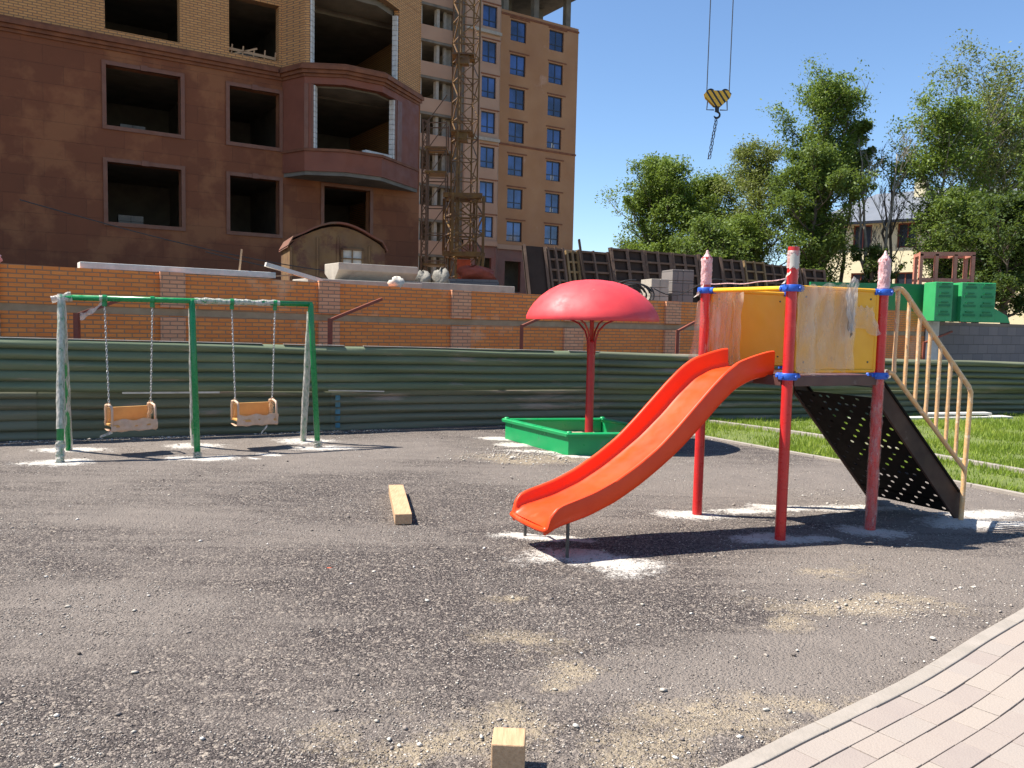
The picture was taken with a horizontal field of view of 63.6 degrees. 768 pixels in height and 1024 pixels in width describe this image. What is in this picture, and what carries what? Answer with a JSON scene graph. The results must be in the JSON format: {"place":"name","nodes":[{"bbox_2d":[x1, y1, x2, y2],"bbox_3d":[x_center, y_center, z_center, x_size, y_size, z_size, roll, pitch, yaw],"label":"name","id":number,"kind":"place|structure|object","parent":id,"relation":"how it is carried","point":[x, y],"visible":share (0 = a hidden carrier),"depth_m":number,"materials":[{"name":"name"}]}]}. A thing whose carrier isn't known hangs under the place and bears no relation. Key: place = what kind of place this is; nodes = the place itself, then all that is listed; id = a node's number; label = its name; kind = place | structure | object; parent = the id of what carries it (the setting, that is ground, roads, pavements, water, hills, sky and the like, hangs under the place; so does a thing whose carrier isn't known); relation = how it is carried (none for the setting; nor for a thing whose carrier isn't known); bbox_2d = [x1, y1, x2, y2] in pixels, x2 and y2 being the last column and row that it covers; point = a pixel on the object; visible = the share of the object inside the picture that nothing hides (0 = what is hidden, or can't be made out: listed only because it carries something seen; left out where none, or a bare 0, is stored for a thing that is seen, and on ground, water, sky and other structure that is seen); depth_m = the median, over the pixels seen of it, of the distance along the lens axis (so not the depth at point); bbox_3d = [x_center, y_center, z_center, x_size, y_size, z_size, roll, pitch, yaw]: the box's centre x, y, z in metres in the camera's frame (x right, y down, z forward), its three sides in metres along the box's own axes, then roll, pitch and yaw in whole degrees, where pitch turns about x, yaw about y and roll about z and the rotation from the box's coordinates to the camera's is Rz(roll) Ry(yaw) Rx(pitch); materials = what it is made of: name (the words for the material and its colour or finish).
{"place":"outdoors","nodes":[
{"label":"outdoors","id":0,"kind":"place"},
{"bbox_2d":[431,267,449,282],"bbox_3d":[-1.779,-2.653,20.843,0.482,0.631,0.440,0,5,-20],"label":"sack","id":1,"kind":"object","parent":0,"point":[441,275],"visible":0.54,"depth_m":20.74,"materials":[{"name":"fabric"}]},
{"bbox_2d":[449,279,498,285],"bbox_3d":[-1.429,-3.273,31.043,1.800,1.200,2.600,1,4,0],"label":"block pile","id":2,"kind":"object","parent":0,"point":[476,282],"visible":0.29,"depth_m":29.71,"materials":[{"name":"concrete"}]},
{"bbox_2d":[457,265,496,279],"bbox_3d":[-1.334,-4.136,31.211,1.534,0.848,1.139,1,4,0],"label":"orange tarp","id":3,"kind":"object","parent":2,"relation":"on","point":[472,272],"visible":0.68,"depth_m":31.01,"materials":[{"name":"fabric"}]},
{"bbox_2d":[0,425,1023,767],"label":"ground","id":4,"kind":"structure","parent":0,"point":[330,655],"depth_m":4.89,"materials":[{"name":"asphalt"}]},
{"bbox_2d":[50,292,322,462],"bbox_3d":[-3.767,-0.088,9.811,2.991,1.928,1.025,-1,5,-24],"label":"swing set","id":5,"kind":"object","parent":4,"relation":"on","point":[63,422],"visible":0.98,"depth_m":9.65,"materials":[{"name":"green paint"}]},
{"bbox_2d":[100,295,157,437],"bbox_3d":[-4.469,-0.215,9.537,0.649,1.611,0.315,-3,6,-41],"label":"toddler swing","id":6,"kind":"object","parent":5,"relation":"hanging from","point":[127,418],"visible":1,"depth_m":9.60,"materials":[{"name":"orange wood"}]},
{"bbox_2d":[230,299,278,433],"bbox_3d":[-3.188,-0.214,10.206,0.565,1.661,0.316,-2,5,-35],"label":"toddler swing","id":7,"kind":"object","parent":5,"relation":"hanging from","point":[246,414],"visible":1,"depth_m":10.24,"materials":[{"name":"orange wood"}]},
{"bbox_2d":[389,485,411,524],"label":"timber beam","id":8,"kind":"structure","parent":4,"relation":"on","point":[401,510],"depth_m":6.92,"materials":[{"name":"brown wood"}]},
{"bbox_2d":[4,426,1012,629],"bbox_3d":[-0.673,1.012,7.940,8.453,0.060,8.808,-1,5,-24],"label":"rubble","id":9,"kind":"object","parent":4,"relation":"on","point":[514,457],"visible":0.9,"depth_m":5.22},
{"bbox_2d":[491,727,525,767],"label":"wood block","id":10,"kind":"object","parent":4,"relation":"on","point":[508,745],"depth_m":2.96,"materials":[{"name":"wood"}]},
{"bbox_2d":[0,427,1023,767],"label":"pebbles","id":11,"kind":"object","parent":4,"relation":"on","point":[58,765],"visible":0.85,"depth_m":4.29,"materials":[{"name":"gravel"}]},
{"bbox_2d":[502,417,628,455],"bbox_3d":[0.996,0.677,10.996,1.448,0.307,2.112,-1,5,-29],"label":"sandbox","id":12,"kind":"object","parent":4,"relation":"on","point":[550,434],"visible":0.77,"depth_m":10.85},
{"bbox_2d":[526,280,659,431],"bbox_3d":[1.067,-0.294,11.159,1.782,2.220,1.786,1,4,0],"label":"umbrella","id":13,"kind":"object","parent":4,"relation":"on","point":[592,301],"visible":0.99,"depth_m":10.53,"materials":[{"name":"red paint"}]},
{"bbox_2d":[510,246,972,557],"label":"play tower","id":14,"kind":"structure","parent":4,"relation":"on","point":[804,338],"depth_m":6.62,"materials":[{"name":"red paint"}]},
{"bbox_2d":[693,434,1023,497],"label":"lawn kerb","id":15,"kind":"structure","parent":4,"relation":"on","point":[994,489],"depth_m":10.25,"materials":[{"name":"concrete"}]},
{"bbox_2d":[708,419,1023,473],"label":"lawn kerb","id":16,"kind":"structure","parent":4,"relation":"on","point":[943,457],"depth_m":11.31,"materials":[{"name":"concrete"}]},
{"bbox_2d":[719,608,1023,767],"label":"path kerb","id":17,"kind":"structure","parent":4,"relation":"on","point":[775,749],"depth_m":3.61,"materials":[{"name":"concrete"}]},
{"bbox_2d":[0,302,1023,335],"bbox_3d":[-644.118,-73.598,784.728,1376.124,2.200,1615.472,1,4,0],"label":"site ground","id":18,"kind":"structure","parent":0,"point":[981,324],"depth_m":27.07,"materials":[{"name":"soil"}]},
{"bbox_2d":[0,0,423,279],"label":"unfinished building","id":19,"kind":"structure","parent":18,"relation":"on","point":[261,129],"depth_m":30.24,"materials":[{"name":"brick"}]},
{"bbox_2d":[20,199,324,270],"bbox_3d":[-5.984,-3.100,18.576,8.827,1.152,0.022,-2,6,-38],"label":"wire","id":20,"kind":"object","parent":19,"relation":"attached to","point":[165,239],"visible":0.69,"depth_m":17.44,"materials":[{"name":"black rubber"}]},
{"bbox_2d":[279,222,387,280],"bbox_3d":[-5.057,-3.294,23.178,2.670,2.290,2.120,-1,5,-22],"label":"site cabin","id":21,"kind":"object","parent":18,"relation":"on","point":[320,246],"visible":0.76,"depth_m":22.23,"materials":[{"name":"wood"}]},
{"bbox_2d":[341,248,363,263],"bbox_3d":[-4.335,-3.399,22.402,0.600,0.550,0.060,-1,5,-22],"label":"window","id":22,"kind":"structure","parent":21,"relation":"in","point":[348,255],"depth_m":22.40,"materials":[{"name":"glass"}]},
{"bbox_2d":[292,278,421,287],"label":"concrete slab","id":23,"kind":"structure","parent":18,"relation":"on","point":[407,285],"depth_m":16.10,"materials":[{"name":"concrete"}]},
{"bbox_2d":[325,262,417,281],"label":"concrete beam","id":24,"kind":"structure","parent":23,"relation":"on","point":[360,272],"depth_m":16.75,"materials":[{"name":"concrete"}]},
{"bbox_2d":[420,95,448,270],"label":"scaffold tower","id":25,"kind":"structure","parent":18,"relation":"on","point":[442,151],"depth_m":48.91,"materials":[{"name":"metal"}]},
{"bbox_2d":[405,281,514,292],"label":"concrete slab","id":26,"kind":"structure","parent":18,"relation":"on","point":[472,287],"depth_m":18.04,"materials":[{"name":"concrete"}]},
{"bbox_2d":[442,0,484,278],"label":"crane mast","id":27,"kind":"object","parent":18,"relation":"on","point":[460,58],"visible":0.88,"depth_m":48.69,"materials":[{"name":"metal"}]},
{"bbox_2d":[418,0,578,293],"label":"tower block","id":28,"kind":"structure","parent":18,"relation":"on","point":[528,107],"depth_m":72.34,"materials":[{"name":"paint"}]},
{"bbox_2d":[478,213,496,237],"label":"window","id":29,"kind":"structure","parent":28,"relation":"in","point":[488,220],"depth_m":69.98,"materials":[{"name":"blue glass"}]},
{"bbox_2d":[479,178,497,202],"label":"window","id":30,"kind":"structure","parent":28,"relation":"in","point":[486,188],"depth_m":69.69,"materials":[{"name":"blue glass"}]},
{"bbox_2d":[480,143,498,168],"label":"window","id":31,"kind":"structure","parent":28,"relation":"in","point":[487,153],"depth_m":69.40,"materials":[{"name":"blue glass"}]},
{"bbox_2d":[480,107,498,133],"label":"window","id":32,"kind":"structure","parent":28,"relation":"in","point":[487,118],"depth_m":69.18,"materials":[{"name":"blue glass"}]},
{"bbox_2d":[481,72,499,98],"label":"window","id":33,"kind":"structure","parent":28,"relation":"in","point":[488,83],"depth_m":68.97,"materials":[{"name":"blue glass"}]},
{"bbox_2d":[482,36,500,63],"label":"window","id":34,"kind":"structure","parent":28,"relation":"in","point":[488,48],"depth_m":68.75,"materials":[{"name":"blue glass"}]},
{"bbox_2d":[482,0,501,27],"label":"window","id":35,"kind":"structure","parent":28,"relation":"in","point":[489,12],"depth_m":68.53,"materials":[{"name":"blue glass"}]},
{"bbox_2d":[506,218,525,241],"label":"window","id":36,"kind":"structure","parent":28,"relation":"in","point":[513,234],"depth_m":73.32,"materials":[{"name":"blue glass"}]},
{"bbox_2d":[507,185,525,209],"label":"window","id":37,"kind":"structure","parent":28,"relation":"in","point":[514,196],"depth_m":73.07,"materials":[{"name":"blue glass"}]},
{"bbox_2d":[507,152,526,176],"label":"window","id":38,"kind":"structure","parent":28,"relation":"in","point":[514,162],"depth_m":72.88,"materials":[{"name":"blue glass"}]},
{"bbox_2d":[508,118,527,143],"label":"window","id":39,"kind":"structure","parent":28,"relation":"in","point":[515,129],"depth_m":72.66,"materials":[{"name":"blue glass"}]},
{"bbox_2d":[509,84,528,110],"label":"window","id":40,"kind":"structure","parent":28,"relation":"in","point":[516,97],"depth_m":72.43,"materials":[{"name":"blue glass"}]},
{"bbox_2d":[509,50,528,76],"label":"window","id":41,"kind":"structure","parent":28,"relation":"in","point":[517,63],"depth_m":72.20,"materials":[{"name":"blue glass"}]},
{"bbox_2d":[510,16,529,42],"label":"window","id":42,"kind":"structure","parent":28,"relation":"in","point":[517,28],"depth_m":71.99,"materials":[{"name":"blue glass"}]},
{"bbox_2d":[544,222,561,244],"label":"window","id":43,"kind":"structure","parent":28,"relation":"in","point":[551,232],"depth_m":75.58,"materials":[{"name":"blue glass"}]},
{"bbox_2d":[545,190,562,213],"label":"window","id":44,"kind":"structure","parent":28,"relation":"in","point":[551,200],"depth_m":75.34,"materials":[{"name":"blue glass"}]},
{"bbox_2d":[546,158,563,181],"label":"window","id":45,"kind":"structure","parent":28,"relation":"in","point":[552,168],"depth_m":75.12,"materials":[{"name":"blue glass"}]},
{"bbox_2d":[546,125,564,149],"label":"window","id":46,"kind":"structure","parent":28,"relation":"in","point":[553,136],"depth_m":74.92,"materials":[{"name":"blue glass"}]},
{"bbox_2d":[547,92,565,117],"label":"window","id":47,"kind":"structure","parent":28,"relation":"in","point":[554,103],"depth_m":74.68,"materials":[{"name":"blue glass"}]},
{"bbox_2d":[548,59,566,84],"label":"window","id":48,"kind":"structure","parent":28,"relation":"in","point":[555,71],"depth_m":74.47,"materials":[{"name":"blue glass"}]},
{"bbox_2d":[549,26,566,52],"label":"window","id":49,"kind":"structure","parent":28,"relation":"in","point":[555,38],"depth_m":74.24,"materials":[{"name":"blue glass"}]},
{"bbox_2d":[521,244,550,294],"bbox_3d":[0.759,-3.091,24.219,0.850,2.009,0.603,-2,5,-33],"label":"formwork panel","id":50,"kind":"object","parent":18,"relation":"on","point":[536,270],"visible":0.64,"depth_m":24.28,"materials":[{"name":"wood"}]},
{"bbox_2d":[546,247,567,287],"bbox_3d":[1.385,-3.096,24.652,0.651,1.975,0.643,-2,5,-33],"label":"formwork panel","id":51,"kind":"object","parent":18,"relation":"on","point":[557,268],"visible":0.59,"depth_m":24.69,"materials":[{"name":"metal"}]},
{"bbox_2d":[564,250,581,281],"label":"formwork panel","id":52,"kind":"object","parent":18,"relation":"on","point":[573,265],"visible":0.47,"depth_m":25.04,"materials":[{"name":"brown wood"}]},
{"bbox_2d":[575,249,612,280],"bbox_3d":[2.619,-3.133,25.488,1.229,1.977,0.685,-2,5,-33],"label":"formwork panel","id":53,"kind":"object","parent":18,"relation":"on","point":[597,265],"visible":0.41,"depth_m":25.60,"materials":[{"name":"wood"}]},
{"bbox_2d":[608,247,646,293],"bbox_3d":[3.753,-3.236,26.171,1.461,2.125,0.606,-2,5,-33],"label":"formwork panel","id":54,"kind":"object","parent":18,"relation":"on","point":[627,264],"visible":0.48,"depth_m":26.19,"materials":[{"name":"wood"}]},
{"bbox_2d":[619,279,654,299],"bbox_3d":[2.997,-2.231,20.705,1.157,0.778,0.276,1,4,0],"label":"hose coil","id":55,"kind":"object","parent":18,"relation":"on","point":[637,285],"visible":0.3,"depth_m":20.64,"materials":[{"name":"black rubber"}]},
{"bbox_2d":[595,151,713,252],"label":"maple tree","id":56,"kind":"object","parent":18,"relation":"on","point":[661,196],"visible":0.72,"depth_m":44.28,"materials":[{"name":"green plant"}]},
{"bbox_2d":[641,279,668,300],"bbox_3d":[3.652,-2.243,21.180,0.472,0.872,0.700,0,5,-13],"label":"block pallet","id":57,"kind":"object","parent":18,"relation":"on","point":[661,285],"visible":0.5,"depth_m":20.85,"materials":[{"name":"concrete"}]},
{"bbox_2d":[644,250,672,278],"bbox_3d":[4.848,-3.269,26.901,1.229,2.125,0.627,-2,5,-33],"label":"formwork panel","id":58,"kind":"object","parent":18,"relation":"on","point":[657,263],"visible":0.36,"depth_m":26.93,"materials":[{"name":"wood"}]},
{"bbox_2d":[662,269,693,301],"bbox_3d":[4.314,-2.395,21.582,0.592,1.142,0.700,0,5,-13],"label":"block pallet","id":59,"kind":"object","parent":18,"relation":"on","point":[680,281],"visible":0.53,"depth_m":21.24,"materials":[{"name":"concrete"}]},
{"bbox_2d":[671,253,700,302],"bbox_3d":[5.858,-3.298,27.562,1.212,2.125,0.624,-2,5,-33],"label":"formwork panel","id":60,"kind":"object","parent":18,"relation":"on","point":[684,262],"visible":0.42,"depth_m":27.76,"materials":[{"name":"metal"}]},
{"bbox_2d":[697,254,724,287],"bbox_3d":[6.874,-3.341,28.221,1.174,2.157,0.598,-2,5,-33],"label":"formwork panel","id":61,"kind":"object","parent":18,"relation":"on","point":[717,269],"visible":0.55,"depth_m":28.48,"materials":[{"name":"wood"}]},
{"bbox_2d":[665,209,770,261],"bbox_3d":[9.688,-5.818,40.426,4.707,5.413,5.484,5,6,41],"label":"shrub","id":62,"kind":"object","parent":18,"relation":"on","point":[691,244],"visible":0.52,"depth_m":39.78,"materials":[{"name":"green plant"}]},
{"bbox_2d":[680,165,755,253],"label":"tree","id":63,"kind":"object","parent":18,"relation":"on","point":[703,198],"visible":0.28,"depth_m":45.38,"materials":[{"name":"green plant"}]},
{"bbox_2d":[722,258,745,287],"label":"formwork panel","id":64,"kind":"object","parent":18,"relation":"on","point":[733,270],"visible":0.41,"depth_m":28.92,"materials":[{"name":"wood"}]},
{"bbox_2d":[696,209,780,263],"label":"willow tree","id":65,"kind":"object","parent":18,"relation":"on","point":[747,225],"visible":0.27,"depth_m":40.75,"materials":[{"name":"green plant"}]},
{"bbox_2d":[703,133,805,264],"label":"tree","id":66,"kind":"object","parent":18,"relation":"on","point":[754,182],"visible":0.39,"depth_m":42.73,"materials":[{"name":"green plant"}]},
{"bbox_2d":[742,260,767,286],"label":"formwork panel","id":67,"kind":"object","parent":18,"relation":"on","point":[754,271],"visible":0.41,"depth_m":29.56,"materials":[{"name":"brown wood"}]},
{"bbox_2d":[765,264,802,291],"bbox_3d":[10.047,-3.371,30.360,2.095,2.026,0.687,-2,5,-33],"label":"formwork panel","id":68,"kind":"object","parent":18,"relation":"on","point":[775,272],"visible":0.3,"depth_m":30.32,"materials":[{"name":"metal"}]},
{"bbox_2d":[800,268,826,285],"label":"formwork panel","id":69,"kind":"object","parent":18,"relation":"on","point":[811,275],"visible":0.28,"depth_m":31.34,"materials":[{"name":"metal"}]},
{"bbox_2d":[759,132,879,281],"bbox_3d":[14.048,-7.189,38.426,4.217,8.557,5.190,-3,6,-42],"label":"tree","id":70,"kind":"object","parent":18,"relation":"on","point":[822,176],"visible":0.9,"depth_m":37.98,"materials":[{"name":"green plant"}]},
{"bbox_2d":[755,53,893,281],"bbox_3d":[15.470,-9.347,40.658,6.166,12.601,4.822,-1,5,-27],"label":"poplar tree","id":71,"kind":"object","parent":18,"relation":"on","point":[835,100],"visible":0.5,"depth_m":39.72,"materials":[{"name":"green plant"}]},
{"bbox_2d":[833,116,878,281],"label":"tree","id":72,"kind":"object","parent":18,"relation":"on","point":[864,135],"visible":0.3,"depth_m":40.94,"materials":[{"name":"green plant"}]},
{"bbox_2d":[846,243,906,282],"bbox_3d":[16.539,-4.603,37.676,2.302,3.685,1.949,-1,5,-31],"label":"shrub","id":73,"kind":"object","parent":18,"relation":"on","point":[873,257],"visible":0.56,"depth_m":37.53,"materials":[{"name":"green plant"}]},
{"bbox_2d":[836,123,922,279],"bbox_3d":[17.214,-7.586,39.763,2.283,9.303,4.907,-3,6,-44],"label":"bare tree","id":74,"kind":"object","parent":18,"relation":"on","point":[864,224],"visible":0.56,"depth_m":39.41,"materials":[{"name":"brown plant"}]},
{"bbox_2d":[866,144,914,282],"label":"bare tree","id":75,"kind":"object","parent":18,"relation":"on","point":[891,225],"visible":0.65,"depth_m":40.64,"materials":[{"name":"brown plant"}]},
{"bbox_2d":[827,182,1023,324],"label":"cream house","id":76,"kind":"structure","parent":18,"relation":"on","point":[872,215],"depth_m":58.46,"materials":[{"name":"beige paint"}]},
{"bbox_2d":[853,225,871,248],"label":"window","id":77,"kind":"structure","parent":76,"relation":"in","point":[868,230],"depth_m":59.26,"materials":[{"name":"black glass"}]},
{"bbox_2d":[895,272,912,283],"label":"window","id":78,"kind":"structure","parent":76,"relation":"in","point":[904,277],"depth_m":57.59,"materials":[{"name":"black glass"}]},
{"bbox_2d":[897,223,917,247],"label":"window","id":79,"kind":"structure","parent":76,"relation":"in","point":[907,224],"depth_m":57.45,"materials":[{"name":"black glass"}]},
{"bbox_2d":[898,182,988,282],"bbox_3d":[19.596,-5.870,37.462,3.994,6.380,3.884,2,5,15],"label":"tree","id":80,"kind":"object","parent":18,"relation":"on","point":[947,202],"visible":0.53,"depth_m":37.18,"materials":[{"name":"green plant"}]},
{"bbox_2d":[912,252,975,322],"bbox_3d":[13.695,-3.072,26.269,1.992,2.190,1.000,1,4,0],"label":"steel frame","id":81,"kind":"object","parent":18,"relation":"on","point":[955,256],"visible":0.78,"depth_m":25.76,"materials":[{"name":"metal"}]},
{"bbox_2d":[879,78,1023,248],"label":"ash tree","id":82,"kind":"object","parent":18,"relation":"on","point":[943,155],"visible":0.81,"depth_m":38.71,"materials":[{"name":"green plant"}]},
{"bbox_2d":[907,188,1004,322],"bbox_3d":[21.524,-5.767,38.565,6.230,6.065,5.521,1,4,0],"label":"shrub","id":83,"kind":"object","parent":18,"relation":"on","point":[944,217],"visible":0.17,"depth_m":37.28,"materials":[{"name":"green plant"}]},
{"bbox_2d":[907,28,1023,322],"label":"ash tree","id":84,"kind":"object","parent":18,"relation":"on","point":[989,99],"visible":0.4,"depth_m":40.13,"materials":[{"name":"green plant"}]},
{"bbox_2d":[939,185,1023,323],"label":"shrub","id":85,"kind":"object","parent":18,"relation":"on","point":[1001,268],"visible":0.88,"depth_m":32.35,"materials":[{"name":"green plant"}]},
{"bbox_2d":[943,93,1023,194],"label":"ash tree","id":86,"kind":"object","parent":18,"relation":"on","point":[1021,159],"visible":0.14,"depth_m":41.59,"materials":[{"name":"green plant"}]},
{"bbox_2d":[997,153,1023,291],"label":"tree","id":87,"kind":"object","parent":18,"relation":"on","point":[1021,177],"visible":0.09,"depth_m":34.07,"materials":[{"name":"green plant"}]},
{"bbox_2d":[704,0,733,118],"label":"hook block","id":88,"kind":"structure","parent":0,"point":[716,99],"depth_m":27.25,"materials":[{"name":"yellow metal"}]},
{"bbox_2d":[543,0,1023,265],"label":"sky","id":89,"kind":"structure","parent":0,"point":[642,73],"materials":[{"name":"blue"}]},
{"bbox_2d":[705,411,1023,492],"bbox_3d":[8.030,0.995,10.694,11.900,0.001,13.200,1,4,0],"label":"lawn","id":90,"kind":"structure","parent":0,"point":[744,440],"depth_m":12.00,"materials":[{"name":"plant"}]},
{"bbox_2d":[848,415,1012,419],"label":"slab","id":91,"kind":"structure","parent":90,"relation":"on","point":[961,417],"depth_m":15.29,"materials":[{"name":"white concrete"}]},
{"bbox_2d":[927,412,991,415],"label":"slab","id":92,"kind":"structure","parent":91,"relation":"on","point":[961,413],"depth_m":15.35,"materials":[{"name":"white concrete"}]},
{"bbox_2d":[757,621,1023,767],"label":"path","id":93,"kind":"structure","parent":0,"point":[895,733],"depth_m":3.40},
{"label":"outer ground","id":94,"kind":"structure","parent":0,"visible":0},
{"bbox_2d":[73,301,117,339],"bbox_3d":[-6.096,-0.363,12.229,0.708,1.883,0.096,-1,5,-31],"label":"angle post","id":95,"kind":"object","parent":94,"relation":"on","point":[76,327],"visible":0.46,"depth_m":12.01,"materials":[{"name":"metal"}]},
{"bbox_2d":[328,298,382,345],"bbox_3d":[-2.738,-0.520,14.426,1.018,2.003,0.096,-1,5,-32],"label":"angle post","id":96,"kind":"object","parent":94,"relation":"on","point":[330,331],"visible":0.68,"depth_m":14.20,"materials":[{"name":"metal"}]},
{"bbox_2d":[0,263,924,358],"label":"brick wall","id":97,"kind":"structure","parent":94,"relation":"on","point":[395,311],"depth_m":14.58,"materials":[{"name":"brick"}]},
{"bbox_2d":[77,262,275,278],"bbox_3d":[-5.405,-1.851,13.498,3.000,0.116,0.350,-2,5,-33],"label":"white board","id":98,"kind":"object","parent":97,"relation":"on","point":[192,271],"visible":0.86,"depth_m":13.32,"materials":[{"name":"concrete"}]},
{"bbox_2d":[264,262,322,281],"bbox_3d":[-3.816,-1.947,14.445,1.016,0.308,0.090,-2,5,-33],"label":"plank","id":99,"kind":"object","parent":97,"relation":"on","point":[293,272],"visible":0.86,"depth_m":14.39,"materials":[{"name":"white wood"}]},
{"bbox_2d":[387,276,404,287],"bbox_3d":[-2.169,-1.888,15.492,0.326,0.277,0.213,1,4,0],"label":"sack","id":100,"kind":"object","parent":97,"relation":"on","point":[397,281],"visible":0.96,"depth_m":15.41,"materials":[{"name":"fabric"}]},
{"bbox_2d":[414,270,430,281],"bbox_3d":[-2.294,-2.630,20.869,0.528,0.520,0.478,1,4,0],"label":"sack","id":101,"kind":"object","parent":97,"relation":"on","point":[423,276],"visible":0.43,"depth_m":20.73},
{"bbox_2d":[0,337,1023,440],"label":"corrugated fence","id":102,"kind":"object","parent":94,"relation":"on","point":[379,387],"visible":0.62,"depth_m":12.10,"materials":[{"name":"green metal"}]},
{"bbox_2d":[675,321,695,353],"bbox_3d":[3.945,-0.577,18.825,0.598,1.733,0.096,-1,5,-31],"label":"angle post","id":103,"kind":"object","parent":94,"relation":"on","point":[677,337],"visible":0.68,"depth_m":18.65,"materials":[{"name":"metal"}]},
{"bbox_2d":[916,321,1023,361],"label":"block wall","id":104,"kind":"structure","parent":94,"relation":"on","point":[1006,344],"depth_m":26.84,"materials":[{"name":"white concrete"}]},
{"bbox_2d":[809,282,1009,322],"bbox_3d":[11.857,-2.467,24.666,5.600,1.150,1.095,1,4,0],"label":"green barrier","id":105,"kind":"object","parent":104,"relation":"on","point":[954,302],"visible":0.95,"depth_m":24.20,"materials":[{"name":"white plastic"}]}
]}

